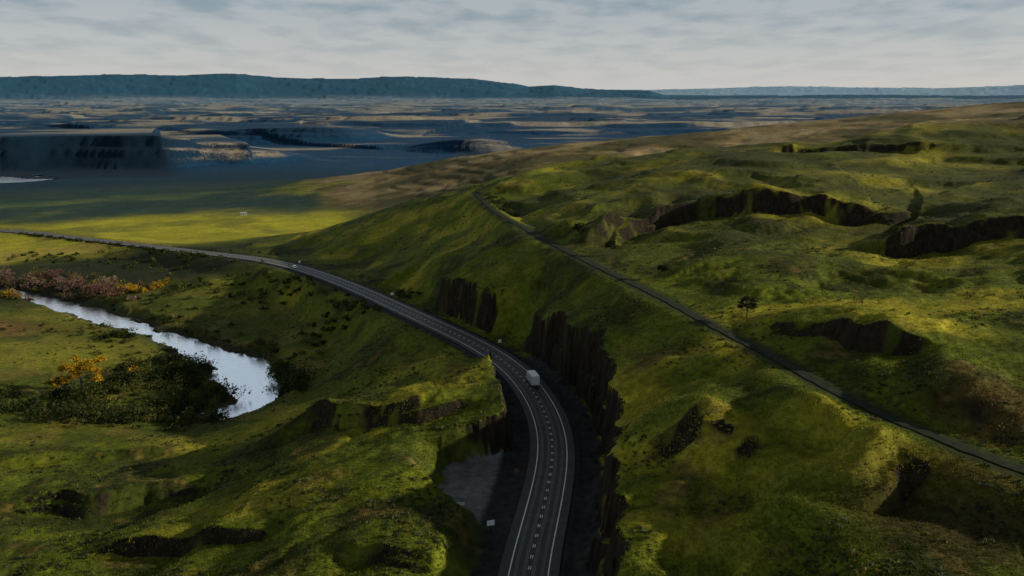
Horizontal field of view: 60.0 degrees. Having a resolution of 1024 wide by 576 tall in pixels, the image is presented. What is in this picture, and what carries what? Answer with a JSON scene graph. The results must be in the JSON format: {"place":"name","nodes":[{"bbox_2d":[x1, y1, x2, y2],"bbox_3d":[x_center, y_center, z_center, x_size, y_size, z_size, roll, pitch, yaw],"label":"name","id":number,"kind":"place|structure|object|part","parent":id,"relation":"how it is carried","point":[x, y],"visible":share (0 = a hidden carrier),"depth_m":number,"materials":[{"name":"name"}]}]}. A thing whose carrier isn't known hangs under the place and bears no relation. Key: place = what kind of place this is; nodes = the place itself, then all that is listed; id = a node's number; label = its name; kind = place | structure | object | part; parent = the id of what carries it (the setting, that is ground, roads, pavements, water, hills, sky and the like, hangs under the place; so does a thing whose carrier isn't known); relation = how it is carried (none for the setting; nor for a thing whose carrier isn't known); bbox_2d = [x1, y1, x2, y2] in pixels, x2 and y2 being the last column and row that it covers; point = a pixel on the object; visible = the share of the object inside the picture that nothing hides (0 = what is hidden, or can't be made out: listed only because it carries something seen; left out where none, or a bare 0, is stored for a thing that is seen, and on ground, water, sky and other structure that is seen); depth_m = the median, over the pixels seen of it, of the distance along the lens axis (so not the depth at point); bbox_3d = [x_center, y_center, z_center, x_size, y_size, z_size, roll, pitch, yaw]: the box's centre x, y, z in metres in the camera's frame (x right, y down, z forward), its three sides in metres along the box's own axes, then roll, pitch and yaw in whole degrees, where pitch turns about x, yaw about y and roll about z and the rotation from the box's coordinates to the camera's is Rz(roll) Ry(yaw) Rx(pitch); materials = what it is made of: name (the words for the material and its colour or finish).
{"place":"outdoors","nodes":[
{"label":"outdoors","id":0,"kind":"place"},
{"bbox_2d":[0,175,50,182],"bbox_3d":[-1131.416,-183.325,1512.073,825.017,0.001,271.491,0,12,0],"label":"distant river","id":1,"kind":"structure","parent":0,"point":[8,179],"depth_m":1530.29,"materials":[{"name":"white liquid"}]},
{"bbox_2d":[0,288,285,419],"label":"river","id":2,"kind":"structure","parent":0,"point":[240,370],"depth_m":421.23,"materials":[{"name":"white liquid"}]},
{"bbox_2d":[0,73,1023,575],"bbox_3d":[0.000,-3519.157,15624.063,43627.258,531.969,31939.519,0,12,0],"label":"terrain","id":3,"kind":"structure","parent":0,"point":[300,169],"depth_m":355.74,"materials":[{"name":"green plant"}]},
{"bbox_2d":[44,374,72,390],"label":"autumn tree","id":4,"kind":"object","parent":3,"relation":"on","point":[56,382],"visible":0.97,"depth_m":354.89,"materials":[{"name":"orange plant"}]},
{"bbox_2d":[0,265,144,300],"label":"riverside bushes","id":5,"kind":"object","parent":3,"relation":"on","point":[96,286],"visible":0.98,"depth_m":554.80,"materials":[{"name":"brown plant"}]},
{"bbox_2d":[57,354,106,388],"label":"autumn tree","id":6,"kind":"object","parent":3,"relation":"on","point":[77,367],"visible":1,"depth_m":357.55,"materials":[{"name":"yellow plant"}]},
{"bbox_2d":[0,318,166,363],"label":"riverside bushes","id":7,"kind":"object","parent":3,"relation":"on","point":[107,340],"visible":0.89,"depth_m":444.59,"materials":[{"name":"green plant"}]},
{"bbox_2d":[0,277,171,379],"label":"riverside bushes","id":8,"kind":"object","parent":3,"relation":"on","point":[6,292],"visible":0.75,"depth_m":530.66,"materials":[{"name":"orange plant"}]},
{"bbox_2d":[18,232,226,258],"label":"verge hedge","id":9,"kind":"object","parent":3,"relation":"on","point":[123,245],"visible":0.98,"depth_m":688.41,"materials":[{"name":"green plant"}]},
{"bbox_2d":[6,246,278,310],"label":"valley scrub","id":10,"kind":"object","parent":3,"relation":"on","point":[182,283],"visible":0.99,"depth_m":592.41,"materials":[{"name":"green plant"}]},
{"bbox_2d":[0,358,290,431],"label":"riverside bushes","id":11,"kind":"object","parent":3,"relation":"on","point":[172,426],"visible":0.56,"depth_m":351.75,"materials":[{"name":"green plant"}]},
{"bbox_2d":[0,328,320,426],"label":"riverside bushes","id":12,"kind":"object","parent":3,"relation":"on","point":[180,363],"visible":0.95,"depth_m":354.05,"materials":[{"name":"green plant"}]},
{"bbox_2d":[95,307,324,370],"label":"riverside bushes","id":13,"kind":"object","parent":3,"relation":"on","point":[164,320],"visible":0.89,"depth_m":446.20,"materials":[{"name":"green plant"}]},
{"bbox_2d":[0,229,574,575],"bbox_3d":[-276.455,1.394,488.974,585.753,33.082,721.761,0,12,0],"label":"highway","id":14,"kind":"structure","parent":3,"relation":"on","point":[534,544],"depth_m":232.77,"materials":[{"name":"grey asphalt"}]},
{"bbox_2d":[526,370,539,386],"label":"box truck","id":15,"kind":"object","parent":14,"relation":"on","point":[533,377],"visible":1,"depth_m":279.55,"materials":[{"name":"white paint"}]},
{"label":"rear door left","id":16,"kind":"part","parent":15,"relation":"part of","materials":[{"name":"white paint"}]},
{"bbox_2d":[235,185,518,344],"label":"shrub thicket","id":17,"kind":"object","parent":3,"relation":"on","point":[399,291],"visible":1,"depth_m":440.32,"materials":[{"name":"green plant"}]},
{"bbox_2d":[487,520,494,529],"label":"traffic sign","id":18,"kind":"object","parent":3,"relation":"on","point":[490,522],"visible":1,"depth_m":188.26,"materials":[{"name":"grey metal"}]},
{"bbox_2d":[0,140,1023,575],"bbox_3d":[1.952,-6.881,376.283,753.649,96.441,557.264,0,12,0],"label":"sagebrush","id":19,"kind":"object","parent":3,"relation":"on","point":[738,508],"visible":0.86,"depth_m":200.76,"materials":[{"name":"green plant"}]},
{"bbox_2d":[573,222,583,233],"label":"hillside tree","id":20,"kind":"object","parent":3,"relation":"on","point":[576,227],"visible":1,"depth_m":377.43,"materials":[{"name":"green plant"}]},
{"bbox_2d":[605,238,618,250],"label":"hillside tree","id":21,"kind":"object","parent":3,"relation":"on","point":[609,244],"visible":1,"depth_m":348.03,"materials":[{"name":"green plant"}]},
{"bbox_2d":[656,264,669,275],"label":"hillside tree","id":22,"kind":"object","parent":3,"relation":"on","point":[665,267],"visible":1,"depth_m":303.09,"materials":[{"name":"green plant"}]},
{"bbox_2d":[737,295,758,318],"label":"hillside tree","id":23,"kind":"object","parent":3,"relation":"on","point":[752,305],"visible":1,"depth_m":245.84,"materials":[{"name":"green plant"}]},
{"bbox_2d":[0,0,1023,89],"label":"sky","id":24,"kind":"structure","parent":0,"point":[590,44],"materials":[{"name":"grey"}]},
{"bbox_2d":[472,191,1023,472],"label":"gravel path","id":25,"kind":"structure","parent":0,"point":[880,413],"depth_m":201.55,"materials":[{"name":"grey gravel"}]}
]}

